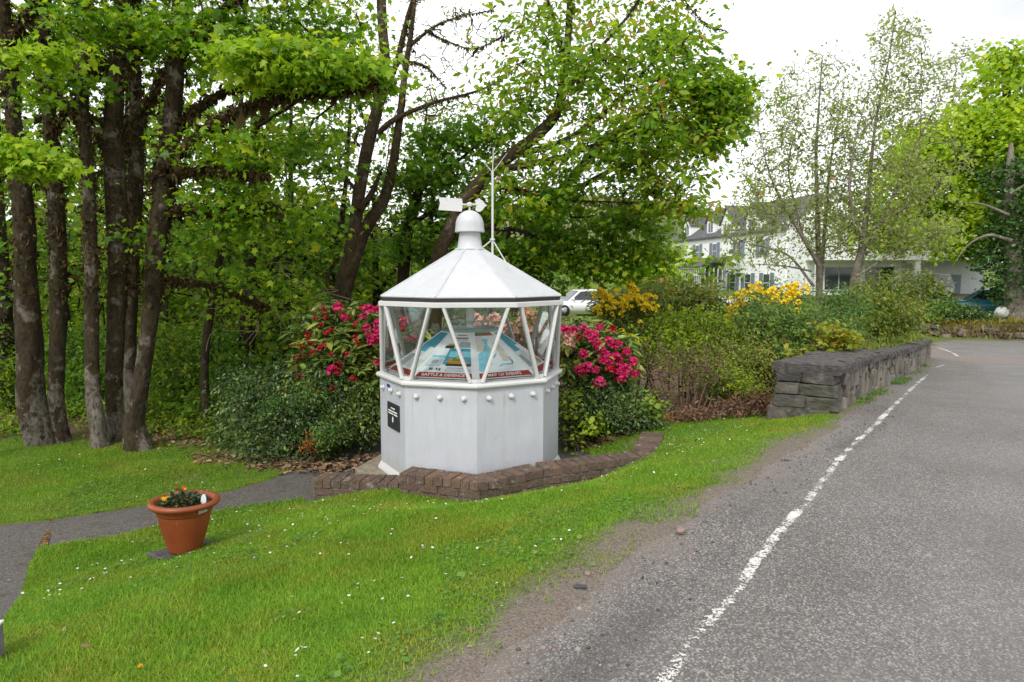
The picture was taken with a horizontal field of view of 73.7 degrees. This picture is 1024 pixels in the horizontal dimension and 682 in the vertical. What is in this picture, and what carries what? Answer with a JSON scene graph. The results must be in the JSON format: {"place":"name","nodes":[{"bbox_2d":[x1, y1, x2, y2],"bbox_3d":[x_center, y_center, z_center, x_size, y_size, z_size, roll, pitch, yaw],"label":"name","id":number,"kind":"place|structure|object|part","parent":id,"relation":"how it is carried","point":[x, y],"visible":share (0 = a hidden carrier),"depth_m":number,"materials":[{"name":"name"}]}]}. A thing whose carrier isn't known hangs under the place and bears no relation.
{"place":"outdoors","nodes":[
{"label":"outdoors","id":0,"kind":"place"},
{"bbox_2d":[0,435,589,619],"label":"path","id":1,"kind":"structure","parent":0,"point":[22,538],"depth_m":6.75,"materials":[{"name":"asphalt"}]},
{"bbox_2d":[3,435,572,579],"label":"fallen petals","id":2,"kind":"object","parent":1,"relation":"on","point":[152,522],"visible":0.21,"depth_m":7.15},
{"bbox_2d":[0,406,851,681],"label":"lawn grass","id":3,"kind":"structure","parent":0,"point":[367,549],"depth_m":4.64,"materials":[{"name":"plant"}]},
{"bbox_2d":[27,418,744,678],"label":"scattered leaves","id":4,"kind":"object","parent":3,"relation":"on","point":[84,644],"visible":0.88,"depth_m":3.94,"materials":[{"name":"brown plant"}]},
{"bbox_2d":[0,272,1023,681],"bbox_3d":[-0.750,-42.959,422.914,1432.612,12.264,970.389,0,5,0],"label":"ground","id":5,"kind":"structure","parent":0,"point":[540,610],"depth_m":4.96,"materials":[{"name":"plant"}]},
{"bbox_2d":[0,620,4,655],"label":"marker post","id":6,"kind":"object","parent":5,"relation":"on","point":[2,647],"visible":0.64,"depth_m":3.74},
{"bbox_2d":[0,319,46,414],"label":"undergrowth bush","id":7,"kind":"object","parent":5,"relation":"on","point":[5,384],"visible":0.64,"depth_m":12.43,"materials":[{"name":"green plant"}]},
{"bbox_2d":[0,0,105,446],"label":"sycamore tree","id":8,"kind":"object","parent":5,"relation":"on","point":[34,420],"visible":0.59,"depth_m":9.64,"materials":[{"name":"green plant"}]},
{"bbox_2d":[0,77,106,399],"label":"young tree","id":9,"kind":"object","parent":5,"relation":"on","point":[6,312],"visible":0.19,"depth_m":12.89,"materials":[{"name":"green plant"}]},
{"bbox_2d":[0,35,136,189],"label":"sycamore tree","id":10,"kind":"object","parent":5,"relation":"on","point":[25,156],"visible":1,"depth_m":7.78,"materials":[{"name":"green plant"}]},
{"bbox_2d":[0,25,142,390],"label":"young tree","id":11,"kind":"object","parent":5,"relation":"on","point":[71,313],"visible":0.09,"depth_m":14.33,"materials":[{"name":"green plant"}]},
{"bbox_2d":[0,0,152,443],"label":"sycamore tree","id":12,"kind":"object","parent":5,"relation":"on","point":[59,287],"visible":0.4,"depth_m":9.80,"materials":[{"name":"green plant"}]},
{"bbox_2d":[14,308,154,417],"bbox_3d":[-7.776,0.372,12.498,2.271,1.937,2.506,-4,7,-39],"label":"undergrowth bush","id":13,"kind":"object","parent":5,"relation":"on","point":[72,376],"visible":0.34,"depth_m":12.24,"materials":[{"name":"green plant"}]},
{"bbox_2d":[0,0,170,448],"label":"sycamore tree","id":14,"kind":"object","parent":5,"relation":"on","point":[77,112],"visible":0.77,"depth_m":9.33,"materials":[{"name":"green plant"}]},
{"bbox_2d":[22,0,207,411],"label":"sycamore tree","id":15,"kind":"object","parent":5,"relation":"on","point":[137,163],"visible":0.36,"depth_m":10.51,"materials":[{"name":"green plant"}]},
{"bbox_2d":[35,32,213,354],"bbox_3d":[-9.127,-2.887,16.381,4.266,9.392,3.260,-3,6,-27],"label":"young tree","id":16,"kind":"object","parent":5,"relation":"on","point":[154,124],"visible":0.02,"depth_m":16.19,"materials":[{"name":"green plant"}]},
{"bbox_2d":[67,316,194,419],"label":"undergrowth bush","id":17,"kind":"object","parent":5,"relation":"on","point":[102,344],"visible":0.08,"depth_m":12.64,"materials":[{"name":"green plant"}]},
{"bbox_2d":[44,0,252,441],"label":"sycamore tree","id":18,"kind":"object","parent":5,"relation":"on","point":[117,125],"visible":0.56,"depth_m":9.70,"materials":[{"name":"green plant"}]},
{"bbox_2d":[66,35,270,400],"bbox_3d":[-6.629,-2.314,13.333,3.625,7.665,2.748,-2,6,-18],"label":"young tree","id":19,"kind":"object","parent":5,"relation":"on","point":[169,293],"visible":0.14,"depth_m":13.26,"materials":[{"name":"green plant"}]},
{"bbox_2d":[124,310,238,422],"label":"undergrowth bush","id":20,"kind":"object","parent":5,"relation":"on","point":[176,370],"visible":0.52,"depth_m":11.79,"materials":[{"name":"green plant"}]},
{"bbox_2d":[147,540,224,559],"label":"slate slab","id":21,"kind":"structure","parent":5,"relation":"on","point":[160,553],"depth_m":5.62,"materials":[{"name":"stone"}]},
{"bbox_2d":[147,490,219,554],"bbox_3d":[-2.721,1.522,5.677,0.550,0.432,0.550,1,4,0],"label":"flower pot","id":22,"kind":"object","parent":21,"relation":"on","point":[183,530],"visible":0.77,"depth_m":5.53,"materials":[{"name":"ceramic"}]},
{"bbox_2d":[155,486,210,507],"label":"bedding plant","id":23,"kind":"object","parent":22,"relation":"in","point":[181,496],"visible":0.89,"depth_m":5.61,"materials":[{"name":"green plant"}]},
{"bbox_2d":[201,494,205,503],"bbox_3d":[-2.549,1.318,5.640,0.040,0.105,0.004,4,-10,-30],"label":"plant label","id":24,"kind":"object","parent":22,"relation":"in","point":[203,498],"visible":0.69,"depth_m":5.64,"materials":[{"name":"white plastic"}]},
{"bbox_2d":[0,390,380,441],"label":"ground cover","id":25,"kind":"object","parent":5,"relation":"on","point":[15,429],"visible":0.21,"depth_m":10.84,"materials":[{"name":"green plant"}]},
{"bbox_2d":[162,313,283,423],"bbox_3d":[-4.987,0.459,11.664,2.105,1.873,1.994,2,6,21],"label":"undergrowth bush","id":26,"kind":"object","parent":5,"relation":"on","point":[223,345],"visible":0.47,"depth_m":11.68,"materials":[{"name":"green plant"}]},
{"bbox_2d":[143,14,327,386],"bbox_3d":[-6.194,-2.880,15.139,4.203,8.663,2.860,0,5,0],"label":"young tree","id":27,"kind":"object","parent":5,"relation":"on","point":[203,269],"visible":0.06,"depth_m":15.31,"materials":[{"name":"green plant"}]},
{"bbox_2d":[150,28,344,400],"bbox_3d":[-4.795,-2.134,12.559,3.775,7.410,2.708,0,5,0],"label":"young tree","id":28,"kind":"object","parent":5,"relation":"on","point":[249,258],"visible":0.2,"depth_m":12.63,"materials":[{"name":"green plant"}]},
{"bbox_2d":[81,0,436,452],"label":"sycamore tree","id":29,"kind":"object","parent":5,"relation":"on","point":[167,174],"visible":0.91,"depth_m":9.08,"materials":[{"name":"green plant"}]},
{"bbox_2d":[172,261,352,350],"bbox_3d":[-4.072,-0.546,10.578,3.275,1.421,0.235,0,5,0],"label":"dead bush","id":30,"kind":"object","parent":5,"relation":"on","point":[266,303],"visible":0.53,"depth_m":10.58,"materials":[{"name":"plant"}]},
{"bbox_2d":[0,78,568,393],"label":"woodland foliage","id":31,"kind":"object","parent":5,"relation":"on","point":[460,313],"visible":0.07,"depth_m":18.98,"materials":[{"name":"green plant"}]},
{"bbox_2d":[219,377,351,460],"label":"box shrub","id":32,"kind":"object","parent":5,"relation":"on","point":[323,436],"visible":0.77,"depth_m":8.97,"materials":[{"name":"green plant"}]},
{"bbox_2d":[198,346,380,467],"bbox_3d":[-3.107,0.819,9.578,3.015,1.534,2.453,0,5,0],"label":"evergreen shrub","id":33,"kind":"object","parent":5,"relation":"on","point":[241,399],"visible":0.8,"depth_m":9.21,"materials":[{"name":"green plant"}]},
{"bbox_2d":[193,44,390,378],"bbox_3d":[-4.354,-2.167,13.468,3.812,7.380,2.832,0,5,0],"label":"young tree","id":34,"kind":"object","parent":5,"relation":"on","point":[323,252],"visible":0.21,"depth_m":13.28,"materials":[{"name":"green plant"}]},
{"bbox_2d":[189,24,410,427],"bbox_3d":[-3.063,-1.132,9.703,2.594,5.402,4.614,-3,6,-25],"label":"sycamore tree","id":35,"kind":"object","parent":5,"relation":"on","point":[302,81],"visible":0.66,"depth_m":8.03,"materials":[{"name":"green plant"}]},
{"bbox_2d":[298,430,318,468],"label":"orange leaved shrub","id":36,"kind":"object","parent":5,"relation":"on","point":[306,449],"visible":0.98,"depth_m":8.67,"materials":[{"name":"orange plant"}]},
{"bbox_2d":[258,6,423,372],"bbox_3d":[-3.382,-2.611,14.308,3.838,8.225,2.966,-2,6,-19],"label":"young tree","id":37,"kind":"object","parent":5,"relation":"on","point":[344,218],"visible":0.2,"depth_m":14.13,"materials":[{"name":"green plant"}]},
{"bbox_2d":[313,472,399,500],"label":"brick wall","id":38,"kind":"structure","parent":5,"relation":"on","point":[326,485],"depth_m":7.28,"materials":[{"name":"brick"}]},
{"bbox_2d":[278,298,435,444],"bbox_3d":[-2.186,0.440,10.117,2.540,2.141,1.787,0,5,0],"label":"rhododendron","id":39,"kind":"object","parent":5,"relation":"on","point":[355,345],"visible":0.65,"depth_m":9.66,"materials":[{"name":"green plant"}]},
{"bbox_2d":[4,185,745,297],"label":"wood","id":40,"kind":"object","parent":5,"relation":"on","point":[706,261],"visible":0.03,"depth_m":57.08,"materials":[{"name":"green plant"}]},
{"bbox_2d":[307,100,452,322],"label":"young tree","id":41,"kind":"object","parent":5,"relation":"on","point":[378,291],"visible":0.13,"depth_m":14.84,"materials":[{"name":"green plant"}]},
{"bbox_2d":[4,415,768,681],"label":"clover","id":42,"kind":"object","parent":5,"relation":"on","point":[349,667],"visible":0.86,"depth_m":4.93,"materials":[{"name":"green plant"}]},
{"bbox_2d":[14,418,782,676],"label":"daisies","id":43,"kind":"object","parent":5,"relation":"on","point":[265,665],"visible":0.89,"depth_m":5.41,"materials":[{"name":"white plant"}]},
{"bbox_2d":[309,0,525,321],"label":"forked tree","id":44,"kind":"object","parent":5,"relation":"on","point":[349,264],"visible":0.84,"depth_m":11.28,"materials":[{"name":"brown plant"}]},
{"bbox_2d":[64,398,771,473],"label":"leaf litter","id":45,"kind":"object","parent":5,"relation":"on","point":[340,466],"visible":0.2,"depth_m":9.01,"materials":[{"name":"plant"}]},
{"bbox_2d":[344,94,498,267],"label":"spindly tree","id":46,"kind":"object","parent":5,"relation":"on","point":[427,116],"visible":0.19,"depth_m":12.82,"materials":[{"name":"green plant"}]},
{"bbox_2d":[353,100,590,332],"bbox_3d":[-0.727,-1.409,12.158,4.340,5.453,2.639,0,5,0],"label":"maple tree","id":47,"kind":"object","parent":5,"relation":"on","point":[413,180],"visible":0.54,"depth_m":11.72,"materials":[{"name":"green plant"}]},
{"bbox_2d":[396,84,577,326],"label":"young tree","id":48,"kind":"object","parent":5,"relation":"on","point":[490,309],"visible":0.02,"depth_m":15.26,"materials":[{"name":"green plant"}]},
{"bbox_2d":[399,432,663,500],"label":"brick wall","id":49,"kind":"structure","parent":5,"relation":"on","point":[461,486],"depth_m":7.04,"materials":[{"name":"brick"}]},
{"bbox_2d":[355,153,563,475],"bbox_3d":[-0.490,-0.288,8.009,2.513,3.840,2.513,2,6,16],"label":"lighthouse lantern","id":50,"kind":"object","parent":49,"relation":"on","point":[476,426],"visible":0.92,"depth_m":7.31,"materials":[{"name":"metal"}]},
{"bbox_2d":[387,308,551,381],"bbox_3d":[-0.490,-0.019,8.034,1.802,0.940,1.802,2,6,16],"label":"information display","id":51,"kind":"object","parent":50,"relation":"in","point":[439,358],"visible":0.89,"depth_m":7.53,"materials":[{"name":"multicoloured plastic"}]},
{"bbox_2d":[474,306,610,403],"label":"azalea","id":52,"kind":"object","parent":5,"relation":"on","point":[518,332],"visible":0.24,"depth_m":9.63,"materials":[{"name":"pink plant"}]},
{"bbox_2d":[574,584,586,588],"bbox_3d":[0.364,1.306,3.628,0.072,0.020,0.044,1,5,7],"label":"verge stone","id":53,"kind":"object","parent":5,"relation":"on","point":[580,586],"visible":1,"depth_m":3.61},
{"bbox_2d":[560,289,607,315],"bbox_3d":[4.050,-2.257,39.965,4.200,1.555,2.070,-2,6,-16],"label":"white car","id":54,"kind":"object","parent":5,"relation":"on","point":[571,298],"visible":0.23,"depth_m":39.10,"materials":[{"name":"white paint"}]},
{"bbox_3d":[4.006,-2.620,39.150,1.293,0.500,0.143,-2,6,-16],"label":"side window","id":55,"kind":"part","parent":54,"relation":"part of","materials":[{"name":"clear glass"}]},
{"bbox_2d":[585,570,590,575],"bbox_3d":[0.421,1.290,3.792,0.034,0.018,0.057,1,6,14],"label":"verge stone","id":56,"kind":"object","parent":5,"relation":"on","point":[587,572],"visible":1,"depth_m":3.78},
{"bbox_2d":[425,0,764,337],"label":"cherry tree","id":57,"kind":"object","parent":5,"relation":"on","point":[653,124],"visible":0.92,"depth_m":9.99,"materials":[{"name":"green plant"}]},
{"bbox_2d":[558,315,646,398],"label":"rhododendron","id":58,"kind":"object","parent":5,"relation":"on","point":[621,362],"visible":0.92,"depth_m":9.22,"materials":[{"name":"pink plant"}]},
{"bbox_2d":[558,382,670,454],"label":"bramble","id":59,"kind":"object","parent":5,"relation":"on","point":[591,424],"visible":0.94,"depth_m":8.77,"materials":[{"name":"green plant"}]},
{"bbox_2d":[558,363,676,445],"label":"evergreen shrub","id":60,"kind":"object","parent":5,"relation":"on","point":[621,408],"visible":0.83,"depth_m":8.96,"materials":[{"name":"green plant"}]},
{"bbox_2d":[577,321,680,383],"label":"undergrowth bush","id":61,"kind":"object","parent":5,"relation":"on","point":[639,346],"visible":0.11,"depth_m":11.93,"materials":[{"name":"green plant"}]},
{"bbox_2d":[579,274,683,401],"bbox_3d":[2.163,0.051,13.143,2.348,2.686,2.669,0,5,0],"label":"azalea","id":62,"kind":"object","parent":5,"relation":"on","point":[610,304],"visible":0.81,"depth_m":12.84,"materials":[{"name":"yellow plant"}]},
{"bbox_2d":[482,0,786,345],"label":"maple tree","id":63,"kind":"object","parent":5,"relation":"on","point":[604,263],"visible":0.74,"depth_m":10.77,"materials":[{"name":"green plant"}]},
{"bbox_2d":[411,414,873,678],"bbox_3d":[1.491,1.197,5.208,1.058,0.103,8.826,5,7,41],"label":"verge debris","id":64,"kind":"object","parent":5,"relation":"on","point":[470,629],"visible":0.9,"depth_m":3.20,"materials":[{"name":"brown plant"}]},
{"bbox_2d":[598,234,696,290],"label":"garden tree","id":65,"kind":"object","parent":5,"relation":"on","point":[663,269],"visible":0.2,"depth_m":44.56,"materials":[{"name":"green plant"}]},
{"bbox_2d":[426,405,901,681],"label":"verge gravel","id":66,"kind":"structure","parent":5,"relation":"on","point":[577,648],"depth_m":4.27,"materials":[{"name":"gravel"}]},
{"bbox_2d":[661,413,673,420],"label":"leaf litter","id":67,"kind":"object","parent":5,"relation":"on","point":[666,417],"visible":0.26,"depth_m":9.80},
{"bbox_2d":[599,271,741,402],"bbox_3d":[3.343,-0.131,14.467,3.803,2.939,1.946,-4,7,-34],"label":"hydrangea","id":68,"kind":"object","parent":5,"relation":"on","point":[688,295],"visible":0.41,"depth_m":14.23,"materials":[{"name":"green plant"}]},
{"bbox_2d":[676,527,685,533],"bbox_3d":[1.096,1.229,4.431,0.053,0.026,0.094,3,6,26],"label":"verge stone","id":69,"kind":"object","parent":5,"relation":"on","point":[680,530],"visible":1,"depth_m":4.41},
{"bbox_2d":[636,332,733,421],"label":"twiggy bush","id":70,"kind":"object","parent":5,"relation":"on","point":[661,392],"visible":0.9,"depth_m":10.01,"materials":[{"name":"brown plant"}]},
{"bbox_2d":[633,302,759,406],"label":"leafy shrub","id":71,"kind":"object","parent":5,"relation":"on","point":[684,328],"visible":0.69,"depth_m":11.80,"materials":[{"name":"green plant"}]},
{"bbox_2d":[667,386,774,422],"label":"bracken","id":72,"kind":"object","parent":5,"relation":"on","point":[759,404],"visible":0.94,"depth_m":9.23,"materials":[{"name":"plant"}]},
{"bbox_2d":[670,301,798,407],"bbox_3d":[3.858,0.253,11.204,2.777,1.771,1.903,-3,6,-30],"label":"leafy shrub","id":73,"kind":"object","parent":5,"relation":"on","point":[757,363],"visible":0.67,"depth_m":10.95,"materials":[{"name":"green plant"}]},
{"bbox_2d":[717,358,769,411],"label":"fern","id":74,"kind":"object","parent":5,"relation":"on","point":[742,382],"visible":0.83,"depth_m":9.92,"materials":[{"name":"green plant"}]},
{"bbox_2d":[671,174,861,292],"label":"white hotel","id":75,"kind":"structure","parent":5,"relation":"on","point":[708,238],"depth_m":57.62,"materials":[{"name":"white painted render"},{"name":"slate"},{"name":"glass"}]},
{"bbox_2d":[692,244,701,258],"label":"window","id":76,"kind":"structure","parent":75,"relation":"in","point":[697,247],"depth_m":63.72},
{"bbox_2d":[709,242,719,256],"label":"window","id":77,"kind":"structure","parent":75,"relation":"in","point":[714,249],"depth_m":60.71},
{"bbox_2d":[727,273,738,289],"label":"window","id":78,"kind":"structure","parent":75,"relation":"in","point":[735,280],"depth_m":57.62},
{"bbox_2d":[732,240,744,257],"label":"window","id":79,"kind":"structure","parent":75,"relation":"in","point":[742,245],"depth_m":56.43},
{"bbox_2d":[741,273,754,290],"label":"window","id":80,"kind":"structure","parent":75,"relation":"in","point":[751,277],"depth_m":55.46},
{"bbox_2d":[755,237,769,256],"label":"window","id":81,"kind":"structure","parent":75,"relation":"in","point":[767,242],"depth_m":53.24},
{"bbox_2d":[759,273,773,289],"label":"window","id":82,"kind":"structure","parent":75,"relation":"in","point":[765,277],"depth_m":52.76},
{"bbox_2d":[712,274,825,382],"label":"azalea","id":83,"kind":"object","parent":5,"relation":"on","point":[790,292],"visible":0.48,"depth_m":14.18,"materials":[{"name":"yellow plant"}]},
{"bbox_2d":[718,275,879,396],"bbox_3d":[5.304,-0.036,12.022,3.326,2.236,2.592,-1,6,-14],"label":"buddleia","id":84,"kind":"object","parent":5,"relation":"on","point":[830,315],"visible":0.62,"depth_m":11.93,"materials":[{"name":"green plant"}]},
{"bbox_2d":[712,39,885,345],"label":"willow tree","id":85,"kind":"object","parent":5,"relation":"on","point":[818,256],"visible":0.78,"depth_m":18.36,"materials":[{"name":"green plant"}]},
{"bbox_2d":[773,319,865,358],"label":"maple sapling","id":86,"kind":"object","parent":5,"relation":"on","point":[842,338],"visible":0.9,"depth_m":10.93,"materials":[{"name":"plant"}]},
{"bbox_2d":[766,338,931,418],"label":"stone wall","id":87,"kind":"structure","parent":5,"relation":"on","point":[817,382],"depth_m":8.63,"materials":[{"name":"stone"}]},
{"bbox_2d":[857,334,926,349],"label":"coping moss","id":88,"kind":"object","parent":87,"relation":"on","point":[875,345],"visible":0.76,"depth_m":14.70,"materials":[{"name":"green plant"}]},
{"bbox_2d":[811,260,964,345],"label":"leafy shrub","id":89,"kind":"object","parent":5,"relation":"on","point":[890,320],"visible":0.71,"depth_m":15.25,"materials":[{"name":"green plant"}]},
{"bbox_2d":[782,216,999,294],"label":"white wing","id":90,"kind":"structure","parent":5,"relation":"on","point":[960,273],"depth_m":47.34,"materials":[{"name":"paint"}]},
{"bbox_2d":[823,266,852,290],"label":"window","id":91,"kind":"structure","parent":90,"relation":"in","point":[832,273],"depth_m":47.26,"materials":[{"name":"glass"}]},
{"bbox_2d":[863,266,894,288],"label":"window","id":92,"kind":"structure","parent":90,"relation":"in","point":[878,268],"depth_m":47.23,"materials":[{"name":"glass"}]},
{"bbox_2d":[951,275,960,293],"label":"porch door","id":93,"kind":"structure","parent":90,"relation":"in","point":[956,278],"depth_m":49.12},
{"bbox_2d":[856,363,936,403],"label":"verge weeds","id":94,"kind":"object","parent":5,"relation":"on","point":[879,392],"visible":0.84,"depth_m":10.74,"materials":[{"name":"green plant"}]},
{"bbox_2d":[815,4,980,309],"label":"willow tree","id":95,"kind":"object","parent":5,"relation":"on","point":[893,229],"visible":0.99,"depth_m":17.42,"materials":[{"name":"green plant"}]},
{"bbox_2d":[828,35,1023,268],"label":"bright tree","id":96,"kind":"object","parent":5,"relation":"on","point":[982,124],"visible":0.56,"depth_m":36.02,"materials":[{"name":"green plant"}]},
{"bbox_2d":[891,301,1023,339],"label":"mossy bank wall","id":97,"kind":"structure","parent":5,"relation":"on","point":[960,333],"depth_m":32.66,"materials":[{"name":"plant"}]},
{"bbox_2d":[907,295,976,333],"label":"garden shrub","id":98,"kind":"object","parent":97,"relation":"on","point":[942,307],"visible":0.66,"depth_m":33.30,"materials":[{"name":"green plant"}]},
{"bbox_2d":[904,298,1023,324],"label":"bank moss","id":99,"kind":"object","parent":97,"relation":"on","point":[993,320],"visible":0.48,"depth_m":32.82,"materials":[{"name":"plant"}]},
{"bbox_2d":[940,301,997,323],"bbox_3d":[22.202,-1.139,33.441,2.790,1.701,1.988,1,6,15],"label":"cotoneaster","id":100,"kind":"object","parent":97,"relation":"on","point":[975,313],"visible":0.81,"depth_m":33.10,"materials":[{"name":"green plant"}]},
{"bbox_2d":[994,306,1009,318],"bbox_3d":[24.244,-1.394,33.813,0.632,0.651,0.691,4,7,38],"label":"white boulder","id":101,"kind":"object","parent":97,"relation":"on","point":[1003,312],"visible":0.8,"depth_m":33.63,"materials":[{"name":"stone"}]},
{"bbox_2d":[942,289,1003,312],"bbox_3d":[25.900,-2.091,37.169,4.200,1.535,2.070,3,6,30],"label":"teal car","id":102,"kind":"object","parent":5,"relation":"on","point":[983,302],"visible":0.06,"depth_m":36.65,"materials":[{"name":"teal paint"}]},
{"bbox_3d":[25.310,-2.478,36.621,1.293,0.480,0.143,3,6,30],"label":"side window","id":103,"kind":"part","parent":102,"relation":"part of","materials":[{"name":"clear glass"}]},
{"bbox_2d":[953,143,1023,320],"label":"ivy clad tree","id":104,"kind":"object","parent":5,"relation":"on","point":[1010,284],"visible":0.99,"depth_m":33.40,"materials":[{"name":"green plant"}]},
{"bbox_2d":[0,0,1023,262],"label":"sky","id":105,"kind":"structure","parent":0,"point":[768,30],"materials":[{"name":"white"}]},
{"bbox_2d":[379,195,1001,271],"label":"hill","id":106,"kind":"structure","parent":0,"point":[679,230],"depth_m":361.00,"materials":[{"name":"plant"}]},
{"bbox_2d":[473,340,1023,681],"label":"road","id":107,"kind":"structure","parent":0,"point":[893,551],"depth_m":3.88,"materials":[{"name":"asphalt"}]},
{"bbox_2d":[888,273,954,300],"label":"black car","id":108,"kind":"object","parent":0,"point":[945,277],"visible":0.22,"depth_m":41.34,"materials":[{"name":"black paint"}]},
{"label":"side window","id":109,"kind":"part","parent":108,"relation":"part of","materials":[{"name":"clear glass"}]},
{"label":"side window","id":110,"kind":"part","parent":108,"relation":"part of","materials":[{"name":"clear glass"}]}
]}

